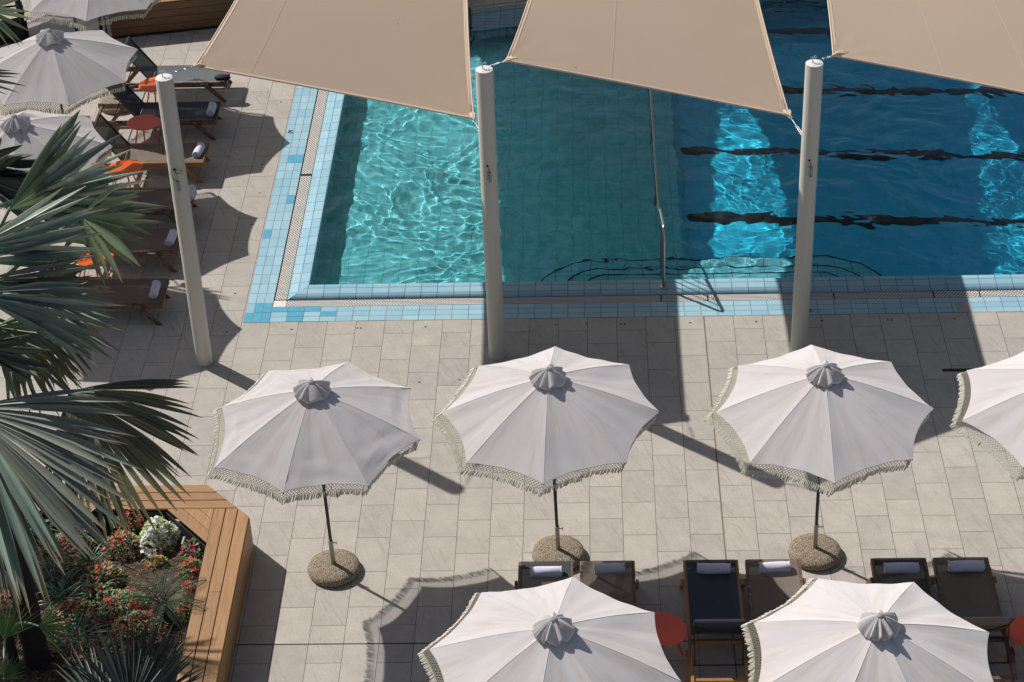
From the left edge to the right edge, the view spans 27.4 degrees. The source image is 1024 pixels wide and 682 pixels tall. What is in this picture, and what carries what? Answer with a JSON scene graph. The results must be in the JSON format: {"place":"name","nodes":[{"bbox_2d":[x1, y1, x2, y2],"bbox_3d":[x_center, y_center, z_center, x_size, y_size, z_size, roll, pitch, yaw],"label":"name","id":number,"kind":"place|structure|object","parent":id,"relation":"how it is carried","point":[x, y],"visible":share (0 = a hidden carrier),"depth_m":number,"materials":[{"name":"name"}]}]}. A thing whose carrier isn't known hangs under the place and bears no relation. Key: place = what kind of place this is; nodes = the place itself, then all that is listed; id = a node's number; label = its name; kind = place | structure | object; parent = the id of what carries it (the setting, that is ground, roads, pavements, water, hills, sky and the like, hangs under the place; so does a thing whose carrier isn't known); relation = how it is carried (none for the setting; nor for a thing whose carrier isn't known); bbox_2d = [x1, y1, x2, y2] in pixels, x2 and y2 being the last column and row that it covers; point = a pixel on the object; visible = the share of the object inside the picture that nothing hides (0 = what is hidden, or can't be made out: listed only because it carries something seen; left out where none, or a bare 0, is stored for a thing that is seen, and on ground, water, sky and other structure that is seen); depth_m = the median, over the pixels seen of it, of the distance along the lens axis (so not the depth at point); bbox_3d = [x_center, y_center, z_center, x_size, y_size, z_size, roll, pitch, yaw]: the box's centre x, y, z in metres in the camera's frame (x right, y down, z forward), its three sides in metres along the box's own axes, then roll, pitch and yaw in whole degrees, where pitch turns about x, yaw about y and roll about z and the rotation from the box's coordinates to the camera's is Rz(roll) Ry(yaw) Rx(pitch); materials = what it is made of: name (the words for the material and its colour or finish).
{"place":"outdoors","nodes":[
{"label":"outdoors","id":0,"kind":"place"},
{"bbox_2d":[272,91,317,321],"label":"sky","id":1,"kind":"structure","parent":0,"point":[317,91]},
{"bbox_2d":[0,0,1023,681],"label":"paved deck","id":2,"kind":"structure","parent":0,"point":[428,536],"depth_m":25.94,"materials":[{"name":"stone"}]},
{"bbox_2d":[0,0,29,44],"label":"fan palm","id":3,"kind":"object","parent":2,"relation":"on","point":[21,34],"visible":0.66,"depth_m":35.66,"materials":[{"name":"green plant"}]},
{"bbox_2d":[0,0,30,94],"bbox_3d":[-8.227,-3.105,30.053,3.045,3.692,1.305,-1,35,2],"label":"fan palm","id":4,"kind":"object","parent":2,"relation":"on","point":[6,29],"visible":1,"depth_m":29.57,"materials":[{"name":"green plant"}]},
{"bbox_2d":[0,109,112,277],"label":"fringed umbrella","id":5,"kind":"object","parent":2,"relation":"on","point":[32,131],"visible":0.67,"depth_m":28.42,"materials":[{"name":"fabric"}]},
{"bbox_2d":[0,28,137,115],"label":"fringed umbrella","id":6,"kind":"object","parent":2,"relation":"on","point":[58,67],"visible":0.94,"depth_m":30.27,"materials":[{"name":"fabric"}]},
{"bbox_2d":[21,0,160,113],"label":"fringed umbrella","id":7,"kind":"object","parent":2,"relation":"on","point":[87,10],"visible":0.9,"depth_m":32.26,"materials":[{"name":"fabric"}]},
{"bbox_2d":[73,15,111,33],"bbox_3d":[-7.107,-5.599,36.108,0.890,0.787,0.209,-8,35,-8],"label":"sun lounger","id":8,"kind":"object","parent":2,"relation":"on","point":[99,27],"visible":0.06,"depth_m":36.13,"materials":[{"name":"plastic"}]},
{"bbox_2d":[75,250,113,277],"bbox_3d":[-5.884,-0.987,29.709,0.556,0.455,0.500,-7,35,-7],"label":"side table","id":9,"kind":"object","parent":2,"relation":"on","point":[86,262],"visible":0.23,"depth_m":29.53,"materials":[{"name":"orange paint"}]},
{"bbox_2d":[39,260,169,324],"bbox_3d":[-5.791,-0.774,28.998,1.980,0.906,0.706,-1,35,2],"label":"sun lounger","id":10,"kind":"object","parent":2,"relation":"on","point":[131,293],"visible":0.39,"depth_m":29.01,"materials":[{"name":"brown wood"}]},
{"bbox_2d":[148,280,160,298],"bbox_3d":[-4.936,-0.712,28.973,0.130,0.117,0.325,-1,35,2],"label":"rolled towel","id":11,"kind":"object","parent":10,"relation":"on","point":[154,289],"visible":1,"depth_m":28.90,"materials":[{"name":"fabric"}]},
{"bbox_2d":[64,228,179,271],"bbox_3d":[-5.760,-1.540,30.096,1.980,0.906,0.706,-1,35,2],"label":"sun lounger","id":12,"kind":"object","parent":2,"relation":"on","point":[155,240],"visible":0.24,"depth_m":30.02,"materials":[{"name":"brown wood"}]},
{"bbox_2d":[164,229,177,245],"bbox_3d":[-4.886,-1.479,30.071,0.134,0.117,0.325,2,35,5],"label":"rolled towel","id":13,"kind":"object","parent":12,"relation":"on","point":[171,238],"visible":1,"depth_m":30.00,"materials":[{"name":"fabric"}]},
{"bbox_2d":[108,160,143,188],"bbox_3d":[-5.827,-2.431,31.778,0.556,0.455,0.500,-18,38,-21],"label":"side table","id":14,"kind":"object","parent":2,"relation":"on","point":[134,165],"visible":0.62,"depth_m":31.68,"materials":[{"name":"orange paint"}]},
{"bbox_2d":[23,485,253,681],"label":"wooden planter","id":15,"kind":"object","parent":2,"relation":"on","point":[206,513],"visible":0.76,"depth_m":24.06,"materials":[{"name":"brown wood"}]},
{"bbox_2d":[0,525,205,681],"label":"soil bed","id":16,"kind":"object","parent":15,"relation":"in","point":[134,565],"visible":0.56,"depth_m":23.86,"materials":[{"name":"brown soil"}]},
{"bbox_2d":[0,587,14,620],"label":"flower plant","id":17,"kind":"object","parent":16,"relation":"on","point":[1,595],"visible":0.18,"depth_m":23.70,"materials":[{"name":"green plant"}]},
{"bbox_2d":[2,561,60,598],"bbox_3d":[-5.590,2.691,24.079,0.969,0.438,0.772,-1,35,2],"label":"strap leaf plant","id":18,"kind":"object","parent":16,"relation":"on","point":[49,577],"visible":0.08,"depth_m":24.05,"materials":[{"name":"green plant"}]},
{"bbox_2d":[0,598,74,679],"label":"dwarf fan palm","id":19,"kind":"object","parent":16,"relation":"on","point":[13,668],"visible":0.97,"depth_m":22.05,"materials":[{"name":"green plant"}]},
{"bbox_2d":[25,510,59,531],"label":"strap leaf plant","id":20,"kind":"object","parent":16,"relation":"on","point":[46,521],"visible":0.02,"depth_m":24.80,"materials":[{"name":"green plant"}]},
{"bbox_2d":[14,621,85,657],"bbox_3d":[-5.187,3.253,23.249,0.930,0.188,0.595,-1,35,2],"label":"flower plant","id":21,"kind":"object","parent":16,"relation":"on","point":[17,641],"visible":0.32,"depth_m":23.21,"materials":[{"name":"green plant"}]},
{"bbox_2d":[37,543,82,592],"bbox_3d":[-5.394,2.532,24.194,0.818,0.405,0.818,-1,35,2],"label":"strap leaf plant","id":22,"kind":"object","parent":16,"relation":"on","point":[49,566],"visible":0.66,"depth_m":24.15,"materials":[{"name":"green plant"}]},
{"bbox_2d":[34,533,88,564],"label":"flower plant","id":23,"kind":"object","parent":16,"relation":"on","point":[64,537],"visible":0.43,"depth_m":24.43,"materials":[{"name":"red plant"}]},
{"bbox_2d":[38,573,87,612],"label":"strap leaf plant","id":24,"kind":"object","parent":16,"relation":"on","point":[62,590],"visible":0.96,"depth_m":23.80,"materials":[{"name":"green plant"}]},
{"bbox_2d":[45,508,96,553],"bbox_3d":[-5.147,2.151,24.768,0.779,0.473,0.920,-15,37,-18],"label":"strap leaf plant","id":25,"kind":"object","parent":16,"relation":"on","point":[80,533],"visible":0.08,"depth_m":24.64,"materials":[{"name":"green plant"}]},
{"bbox_2d":[46,596,104,632],"bbox_3d":[-4.928,3.025,23.561,0.672,0.187,0.595,-1,35,2],"label":"flower plant","id":26,"kind":"object","parent":16,"relation":"on","point":[62,604],"visible":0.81,"depth_m":23.57,"materials":[{"name":"green plant"}]},
{"bbox_2d":[48,603,112,655],"bbox_3d":[-4.751,3.205,23.234,0.788,0.401,0.701,-1,35,2],"label":"strap leaf plant","id":27,"kind":"object","parent":16,"relation":"on","point":[77,625],"visible":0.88,"depth_m":23.29,"materials":[{"name":"green plant"}]},
{"bbox_2d":[61,541,123,587],"bbox_3d":[-4.895,2.506,24.279,0.669,0.402,0.828,26,44,34],"label":"strap leaf plant","id":28,"kind":"object","parent":16,"relation":"on","point":[85,558],"visible":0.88,"depth_m":24.27,"materials":[{"name":"green plant"}]},
{"bbox_2d":[69,565,122,608],"bbox_3d":[-4.718,2.770,23.882,0.665,0.367,0.628,-14,36,-16],"label":"strap leaf plant","id":29,"kind":"object","parent":16,"relation":"on","point":[98,582],"visible":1,"depth_m":23.94,"materials":[{"name":"green plant"}]},
{"bbox_2d":[76,582,115,605],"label":"flower plant","id":30,"kind":"object","parent":16,"relation":"on","point":[99,590],"visible":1,"depth_m":23.83,"materials":[{"name":"green plant"}]},
{"bbox_2d":[63,634,130,663],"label":"flower plant","id":31,"kind":"object","parent":16,"relation":"on","point":[85,642],"visible":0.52,"depth_m":23.08,"materials":[{"name":"green plant"}]},
{"bbox_2d":[0,110,202,669],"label":"fan palm","id":32,"kind":"object","parent":16,"relation":"on","point":[54,188],"visible":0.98,"depth_m":20.48,"materials":[{"name":"green plant"}]},
{"bbox_2d":[83,561,126,585],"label":"flower plant","id":33,"kind":"object","parent":16,"relation":"on","point":[97,567],"visible":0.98,"depth_m":24.06,"materials":[{"name":"red plant"}]},
{"bbox_2d":[92,588,129,625],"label":"strap leaf plant","id":34,"kind":"object","parent":16,"relation":"on","point":[110,608],"visible":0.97,"depth_m":23.61,"materials":[{"name":"green plant"}]},
{"bbox_2d":[91,491,134,532],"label":"strap leaf plant","id":35,"kind":"object","parent":16,"relation":"on","point":[104,518],"visible":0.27,"depth_m":24.80,"materials":[{"name":"green plant"}]},
{"bbox_2d":[115,541,119,560],"bbox_3d":[-4.577,2.435,24.312,0.016,0.281,0.038,-1,35,2],"label":"plant stake","id":36,"kind":"object","parent":16,"relation":"on","point":[117,550],"visible":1,"depth_m":24.30,"materials":[{"name":"brown wood"}]},
{"bbox_2d":[102,529,142,558],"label":"flower plant","id":37,"kind":"object","parent":16,"relation":"on","point":[120,533],"visible":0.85,"depth_m":24.48,"materials":[{"name":"red plant"}]},
{"bbox_2d":[99,588,146,617],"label":"flower plant","id":38,"kind":"object","parent":16,"relation":"on","point":[115,611],"visible":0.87,"depth_m":23.66,"materials":[{"name":"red plant"}]},
{"bbox_2d":[110,508,146,532],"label":"flower plant","id":39,"kind":"object","parent":16,"relation":"on","point":[134,526],"visible":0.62,"depth_m":24.77,"materials":[{"name":"red plant"}]},
{"bbox_2d":[55,613,205,681],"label":"dwarf fan palm","id":40,"kind":"object","parent":16,"relation":"on","point":[146,672],"visible":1,"depth_m":21.14,"materials":[{"name":"green plant"}]},
{"bbox_2d":[111,610,171,639],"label":"flower plant","id":41,"kind":"object","parent":16,"relation":"on","point":[134,613],"visible":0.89,"depth_m":23.37,"materials":[{"name":"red plant"}]},
{"bbox_2d":[103,562,208,641],"bbox_3d":[-3.918,2.916,23.570,1.327,0.376,1.347,-1,35,2],"label":"cycad","id":42,"kind":"object","parent":16,"relation":"on","point":[164,607],"visible":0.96,"depth_m":23.47,"materials":[{"name":"green plant"}]},
{"bbox_2d":[145,553,171,569],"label":"flower plant","id":43,"kind":"object","parent":16,"relation":"on","point":[154,557],"visible":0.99,"depth_m":24.24,"materials":[{"name":"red plant"}]},
{"bbox_2d":[137,516,181,556],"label":"flower plant","id":44,"kind":"object","parent":16,"relation":"on","point":[169,531],"visible":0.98,"depth_m":24.45,"materials":[{"name":"white plant"}]},
{"bbox_2d":[175,599,192,621],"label":"flower plant","id":45,"kind":"object","parent":16,"relation":"on","point":[180,606],"visible":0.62,"depth_m":23.50,"materials":[{"name":"green plant"}]},
{"bbox_2d":[181,536,186,547],"bbox_3d":[-3.840,2.352,24.543,0.056,0.090,0.130,4,35,10],"label":"plant label","id":46,"kind":"object","parent":16,"relation":"on","point":[184,538],"visible":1,"depth_m":24.53,"materials":[{"name":"white plastic"}]},
{"bbox_2d":[175,580,196,605],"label":"flower plant","id":47,"kind":"object","parent":16,"relation":"on","point":[183,590],"visible":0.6,"depth_m":23.75,"materials":[{"name":"red plant"}]},
{"bbox_2d":[177,537,203,558],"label":"flower plant","id":48,"kind":"object","parent":16,"relation":"on","point":[187,546],"visible":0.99,"depth_m":24.33,"materials":[{"name":"pink plant"}]},
{"bbox_2d":[179,556,201,578],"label":"flower plant","id":49,"kind":"object","parent":16,"relation":"on","point":[188,561],"visible":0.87,"depth_m":24.09,"materials":[{"name":"red plant"}]},
{"bbox_2d":[127,114,161,142],"bbox_3d":[-5.743,-3.238,32.932,0.556,0.455,0.500,9,37,16],"label":"side table","id":50,"kind":"object","parent":2,"relation":"on","point":[143,122],"visible":0.85,"depth_m":32.80,"materials":[{"name":"red paint"}]},
{"bbox_2d":[138,77,156,101],"bbox_3d":[-5.744,-3.964,33.973,0.555,0.455,0.500,-14,37,-17],"label":"side table","id":51,"kind":"object","parent":2,"relation":"on","point":[148,85],"visible":0.51,"depth_m":33.81,"materials":[{"name":"orange paint"}]},
{"bbox_2d":[102,184,196,222],"bbox_3d":[-5.714,-2.184,31.018,1.980,0.906,0.706,-1,35,2],"label":"sun lounger","id":52,"kind":"object","parent":2,"relation":"on","point":[160,196],"visible":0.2,"depth_m":31.08,"materials":[{"name":"brown wood"}]},
{"bbox_2d":[188,184,195,200],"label":"rolled towel","id":53,"kind":"object","parent":52,"relation":"on","point":[192,188],"visible":0.56,"depth_m":31.07,"materials":[{"name":"fabric"}]},
{"bbox_2d":[92,113,209,182],"bbox_3d":[-5.682,-2.977,32.153,1.980,0.906,0.706,-1,35,2],"label":"sun lounger","id":54,"kind":"object","parent":2,"relation":"on","point":[150,155],"visible":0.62,"depth_m":32.14,"materials":[{"name":"brown wood"}]},
{"bbox_2d":[192,142,204,157],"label":"rolled towel","id":55,"kind":"object","parent":54,"relation":"on","point":[198,150],"visible":1,"depth_m":32.07,"materials":[{"name":"fabric"}]},
{"bbox_2d":[91,83,221,139],"bbox_3d":[-5.651,-3.735,33.239,1.980,0.906,0.706,-1,35,2],"label":"sun lounger","id":56,"kind":"object","parent":2,"relation":"on","point":[193,113],"visible":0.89,"depth_m":33.26,"materials":[{"name":"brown wood"}]},
{"bbox_2d":[206,102,216,115],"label":"rolled towel","id":57,"kind":"object","parent":56,"relation":"on","point":[211,110],"visible":1,"depth_m":33.13,"materials":[{"name":"fabric"}]},
{"bbox_2d":[106,37,231,101],"bbox_3d":[-5.622,-4.459,34.276,1.980,0.906,0.706,-1,35,2],"label":"sun lounger","id":58,"kind":"object","parent":2,"relation":"on","point":[144,64],"visible":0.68,"depth_m":34.27,"materials":[{"name":"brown wood"}]},
{"bbox_2d":[215,74,230,80],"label":"rolled towel","id":59,"kind":"object","parent":58,"relation":"on","point":[222,77],"visible":1,"depth_m":34.06,"materials":[{"name":"fabric"}]},
{"bbox_2d":[109,0,233,38],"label":"plank wall","id":60,"kind":"structure","parent":2,"relation":"on","point":[166,16],"depth_m":36.19,"materials":[{"name":"wood"}]},
{"bbox_2d":[155,70,212,366],"bbox_3d":[-4.198,-1.500,26.906,0.219,4.383,0.248,-1,35,2],"label":"sail post","id":61,"kind":"object","parent":2,"relation":"on","point":[166,94],"visible":1,"depth_m":26.76,"materials":[{"name":"metal"}]},
{"bbox_2d":[206,362,419,586],"bbox_3d":[-2.182,1.530,23.871,2.412,2.752,2.500,-1,35,2],"label":"fringed umbrella","id":62,"kind":"object","parent":2,"relation":"on","point":[347,423],"visible":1,"depth_m":22.99,"materials":[{"name":"fabric"}]},
{"bbox_2d":[475,63,504,360],"bbox_3d":[-0.270,-1.595,26.817,0.218,4.383,0.218,25,43,34],"label":"sail post","id":63,"kind":"object","parent":2,"relation":"on","point":[489,181],"visible":1,"depth_m":26.66,"materials":[{"name":"metal"}]},
{"bbox_2d":[169,0,477,129],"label":"shade sail","id":64,"kind":"object","parent":63,"relation":"attached to","point":[412,53],"visible":0.98,"depth_m":27.47,"materials":[{"name":"fabric"}]},
{"bbox_2d":[514,561,572,589],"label":"sun lounger","id":65,"kind":"object","parent":2,"relation":"on","point":[525,580],"visible":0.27,"depth_m":23.91,"materials":[{"name":"grey fabric"}]},
{"bbox_2d":[530,566,561,577],"bbox_3d":[0.392,2.625,23.878,0.365,0.120,0.134,-2,35,1],"label":"rolled towel","id":66,"kind":"object","parent":65,"relation":"on","point":[546,571],"visible":1,"depth_m":23.83,"materials":[{"name":"fabric"}]},
{"bbox_2d":[432,346,658,568],"bbox_3d":[0.390,1.401,23.908,2.404,2.752,2.496,-12,36,-14],"label":"fringed umbrella","id":67,"kind":"object","parent":2,"relation":"on","point":[553,414],"visible":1,"depth_m":23.05,"materials":[{"name":"fabric"}]},
{"bbox_2d":[417,577,681,681],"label":"fringed umbrella","id":68,"kind":"object","parent":2,"relation":"on","point":[572,629],"visible":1,"depth_m":20.03,"materials":[{"name":"fabric"}]},
{"bbox_2d":[580,560,638,606],"bbox_3d":[1.067,2.995,23.189,0.706,0.916,1.980,-1,35,2],"label":"sun lounger","id":69,"kind":"object","parent":2,"relation":"on","point":[622,587],"visible":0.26,"depth_m":23.79,"materials":[{"name":"brown fabric"}]},
{"bbox_2d":[594,562,624,573],"bbox_3d":[1.111,2.586,23.893,0.355,0.120,0.138,-1,35,2],"label":"rolled towel","id":70,"kind":"object","parent":69,"relation":"on","point":[601,568],"visible":1,"depth_m":23.84,"materials":[{"name":"fabric"}]},
{"bbox_2d":[243,4,1023,322],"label":"swimming pool","id":71,"kind":"structure","parent":2,"relation":"in","point":[298,297],"depth_m":29.24,"materials":[{"name":"tile"}]},
{"bbox_2d":[468,0,527,28],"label":"guard rail","id":72,"kind":"object","parent":71,"relation":"on","point":[470,23],"visible":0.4,"depth_m":35.95,"materials":[{"name":"metal"}]},
{"bbox_2d":[649,89,666,288],"bbox_3d":[2.216,-3.255,32.808,0.104,1.896,8.782,-1,35,2],"label":"pool handrail","id":73,"kind":"object","parent":71,"relation":"attached to","point":[662,244],"visible":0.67,"depth_m":29.85,"materials":[{"name":"metal"}]},
{"bbox_2d":[310,0,1023,284],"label":"pool water","id":74,"kind":"structure","parent":71,"relation":"in","point":[919,174],"depth_m":31.68,"materials":[{"name":"teal liquid"}]},
{"bbox_2d":[655,612,686,654],"bbox_3d":[1.671,3.333,23.078,0.500,0.455,0.555,-25,41,-29],"label":"side table","id":75,"kind":"object","parent":2,"relation":"on","point":[671,629],"visible":0.63,"depth_m":22.95,"materials":[{"name":"red paint"}]},
{"bbox_2d":[679,559,750,681],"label":"sun lounger","id":76,"kind":"object","parent":2,"relation":"on","point":[713,603],"visible":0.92,"depth_m":23.33,"materials":[{"name":"fabric"}]},
{"bbox_2d":[697,562,730,573],"bbox_3d":[2.294,2.582,23.827,0.385,0.124,0.143,0,35,4],"label":"rolled towel","id":77,"kind":"object","parent":76,"relation":"on","point":[713,568],"visible":1,"depth_m":23.77,"materials":[{"name":"fabric"}]},
{"bbox_2d":[741,559,805,681],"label":"sun lounger","id":78,"kind":"object","parent":2,"relation":"on","point":[767,592],"visible":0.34,"depth_m":23.61,"materials":[{"name":"brown fabric"}]},
{"bbox_2d":[759,561,790,572],"bbox_3d":[2.985,2.566,23.811,0.355,0.124,0.140,-2,35,0],"label":"rolled towel","id":79,"kind":"object","parent":78,"relation":"on","point":[775,566],"visible":1,"depth_m":23.75,"materials":[{"name":"fabric"}]},
{"bbox_2d":[790,55,823,351],"bbox_3d":[3.742,-1.650,26.667,0.218,4.383,0.218,25,43,34],"label":"sail post","id":80,"kind":"object","parent":2,"relation":"on","point":[813,80],"visible":0.96,"depth_m":26.48,"materials":[{"name":"metal"}]},
{"bbox_2d":[489,0,801,135],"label":"shade sail","id":81,"kind":"object","parent":80,"relation":"attached to","point":[719,51],"visible":0.99,"depth_m":27.09,"materials":[{"name":"fabric"}]},
{"bbox_2d":[819,0,1023,93],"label":"shade sail","id":82,"kind":"object","parent":80,"relation":"attached to","point":[979,42],"visible":1,"depth_m":26.85,"materials":[{"name":"fabric"}]},
{"bbox_2d":[704,345,933,570],"bbox_3d":[3.421,1.382,23.761,2.396,2.752,2.495,-14,36,-16],"label":"fringed umbrella","id":83,"kind":"object","parent":2,"relation":"on","point":[819,413],"visible":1,"depth_m":22.93,"materials":[{"name":"fabric"}]},
{"bbox_2d":[741,578,993,681],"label":"fringed umbrella","id":84,"kind":"object","parent":2,"relation":"on","point":[822,630],"visible":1,"depth_m":19.91,"materials":[{"name":"fabric"}]},
{"bbox_2d":[866,558,934,599],"bbox_3d":[4.382,2.950,23.063,0.706,0.916,1.980,-1,35,2],"label":"sun lounger","id":85,"kind":"object","parent":2,"relation":"on","point":[922,579],"visible":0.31,"depth_m":23.70,"materials":[{"name":"fabric"}]},
{"bbox_2d":[883,562,919,573],"bbox_3d":[4.407,2.566,23.729,0.395,0.124,0.138,-1,35,2],"label":"rolled towel","id":86,"kind":"object","parent":85,"relation":"on","point":[905,567],"visible":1,"depth_m":23.68,"materials":[{"name":"fabric"}]},
{"bbox_2d":[942,368,974,371],"bbox_3d":[5.948,0.377,27.460,0.620,0.008,0.055,-1,35,2],"label":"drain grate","id":87,"kind":"object","parent":2,"relation":"in","point":[960,369],"visible":0.59,"depth_m":27.46,"materials":[{"name":"black metal"}]},
{"bbox_2d":[931,557,1017,681],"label":"sun lounger","id":88,"kind":"object","parent":2,"relation":"on","point":[971,597],"visible":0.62,"depth_m":23.34,"materials":[{"name":"brown fabric"}]},
{"bbox_2d":[947,560,984,571],"bbox_3d":[5.136,2.544,23.713,0.405,0.132,0.149,-1,35,1],"label":"rolled towel","id":89,"kind":"object","parent":88,"relation":"on","point":[967,566],"visible":1,"depth_m":23.66,"materials":[{"name":"fabric"}]},
{"bbox_2d":[950,351,1023,480],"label":"fringed umbrella","id":90,"kind":"object","parent":2,"relation":"on","point":[995,409],"visible":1,"depth_m":23.05,"materials":[{"name":"fabric"}]},
{"bbox_2d":[1004,615,1023,658],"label":"side table","id":91,"kind":"object","parent":2,"relation":"on","point":[1016,634],"visible":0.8,"depth_m":22.75,"materials":[{"name":"red paint"}]}
]}

